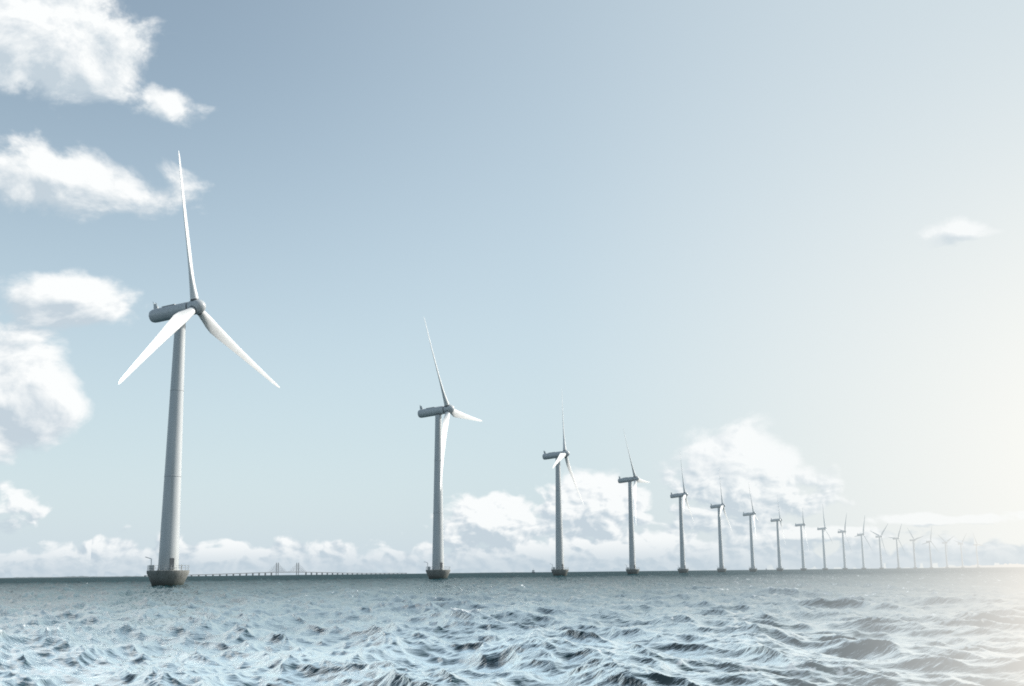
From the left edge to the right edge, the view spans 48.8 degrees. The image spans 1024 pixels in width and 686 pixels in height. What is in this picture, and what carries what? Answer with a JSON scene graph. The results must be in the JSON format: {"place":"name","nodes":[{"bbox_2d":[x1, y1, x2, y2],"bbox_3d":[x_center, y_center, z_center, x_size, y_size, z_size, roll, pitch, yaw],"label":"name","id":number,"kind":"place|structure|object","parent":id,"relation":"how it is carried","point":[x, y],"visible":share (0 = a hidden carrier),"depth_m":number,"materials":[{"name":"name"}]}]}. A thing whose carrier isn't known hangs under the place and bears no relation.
{"place":"outdoors","nodes":[
{"label":"outdoors","id":0,"kind":"place"},
{"bbox_2d":[144,563,406,576],"bbox_3d":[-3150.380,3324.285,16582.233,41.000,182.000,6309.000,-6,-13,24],"label":"bridge","id":1,"kind":"structure","parent":0,"point":[292,569],"depth_m":16456.24,"materials":[{"name":"grey concrete"}]},
{"bbox_2d":[0,567,1023,685],"bbox_3d":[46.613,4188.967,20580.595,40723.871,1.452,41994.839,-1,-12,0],"label":"sea","id":2,"kind":"structure","parent":0,"point":[894,627],"depth_m":39.28,"materials":[{"name":"liquid"}]},
{"bbox_2d":[119,151,279,585],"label":"wind turbine","id":3,"kind":"object","parent":2,"relation":"in","point":[168,572],"visible":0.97,"depth_m":259.07,"materials":[{"name":"paint"}]},
{"bbox_2d":[418,318,481,578],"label":"wind turbine","id":4,"kind":"object","parent":2,"relation":"in","point":[438,571],"visible":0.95,"depth_m":428.53,"materials":[{"name":"paint"}]},
{"bbox_2d":[542,402,583,575],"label":"wind turbine","id":5,"kind":"object","parent":2,"relation":"in","point":[560,569],"visible":0.98,"depth_m":597.43,"materials":[{"name":"paint"}]},
{"bbox_2d":[618,429,649,573],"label":"wind turbine","id":6,"kind":"object","parent":2,"relation":"in","point":[631,569],"visible":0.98,"depth_m":765.17,"materials":[{"name":"paint"}]},
{"bbox_2d":[670,455,693,572],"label":"wind turbine","id":7,"kind":"object","parent":2,"relation":"in","point":[682,567],"visible":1,"depth_m":932.30,"materials":[{"name":"paint"}]},
{"bbox_2d":[710,473,731,571],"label":"wind turbine","id":8,"kind":"object","parent":2,"relation":"in","point":[721,560],"visible":0.93,"depth_m":1098.14,"materials":[{"name":"paint"}]},
{"bbox_2d":[743,482,758,571],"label":"wind turbine","id":9,"kind":"object","parent":2,"relation":"in","point":[752,568],"visible":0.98,"depth_m":1261.96,"materials":[{"name":"paint"}]},
{"bbox_2d":[770,497,784,570],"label":"wind turbine","id":10,"kind":"object","parent":2,"relation":"in","point":[779,568],"visible":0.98,"depth_m":1425.63,"materials":[{"name":"paint"}]},
{"bbox_2d":[795,508,808,570],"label":"wind turbine","id":11,"kind":"object","parent":2,"relation":"in","point":[803,568],"visible":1,"depth_m":1586.73,"materials":[{"name":"paint"}]},
{"bbox_2d":[817,512,832,569],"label":"wind turbine","id":12,"kind":"object","parent":2,"relation":"in","point":[824,528],"visible":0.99,"depth_m":1748.32,"materials":[{"name":"paint"}]},
{"bbox_2d":[838,513,851,569],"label":"wind turbine","id":13,"kind":"object","parent":2,"relation":"in","point":[844,557],"visible":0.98,"depth_m":1907.03,"materials":[{"name":"paint"}]},
{"bbox_2d":[854,517,872,569],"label":"wind turbine","id":14,"kind":"object","parent":2,"relation":"in","point":[863,561],"visible":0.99,"depth_m":2065.41,"materials":[{"name":"paint"}]},
{"bbox_2d":[871,524,887,568],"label":"wind turbine","id":15,"kind":"object","parent":2,"relation":"in","point":[881,564],"visible":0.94,"depth_m":2221.91,"materials":[{"name":"paint"}]},
{"bbox_2d":[889,524,903,568],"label":"wind turbine","id":16,"kind":"object","parent":2,"relation":"in","point":[898,565],"visible":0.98,"depth_m":2376.15,"materials":[{"name":"paint"}]},
{"bbox_2d":[908,529,922,568],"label":"wind turbine","id":17,"kind":"object","parent":2,"relation":"in","point":[913,540],"visible":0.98,"depth_m":2529.85,"materials":[{"name":"paint"}]},
{"bbox_2d":[924,528,938,568],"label":"wind turbine","id":18,"kind":"object","parent":2,"relation":"in","point":[930,567],"visible":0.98,"depth_m":2682.10,"materials":[{"name":"paint"}]},
{"bbox_2d":[938,535,953,567],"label":"wind turbine","id":19,"kind":"object","parent":2,"relation":"in","point":[945,542],"visible":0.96,"depth_m":2832.15,"materials":[{"name":"paint"}]},
{"bbox_2d":[954,535,966,567],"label":"wind turbine","id":20,"kind":"object","parent":2,"relation":"in","point":[959,543],"visible":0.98,"depth_m":2978.84,"materials":[{"name":"paint"}]},
{"bbox_2d":[973,534,985,567],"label":"wind turbine","id":21,"kind":"object","parent":2,"relation":"in","point":[977,553],"visible":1,"depth_m":3125.49,"materials":[{"name":"paint"}]},
{"bbox_2d":[0,0,1023,577],"label":"sky","id":22,"kind":"structure","parent":0,"point":[776,247],"materials":[{"name":"blue"}]},
{"bbox_2d":[13,563,1023,577],"bbox_3d":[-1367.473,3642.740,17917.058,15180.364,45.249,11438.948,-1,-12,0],"label":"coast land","id":23,"kind":"structure","parent":0,"point":[1008,565],"depth_m":12866.20,"materials":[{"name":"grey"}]}
]}

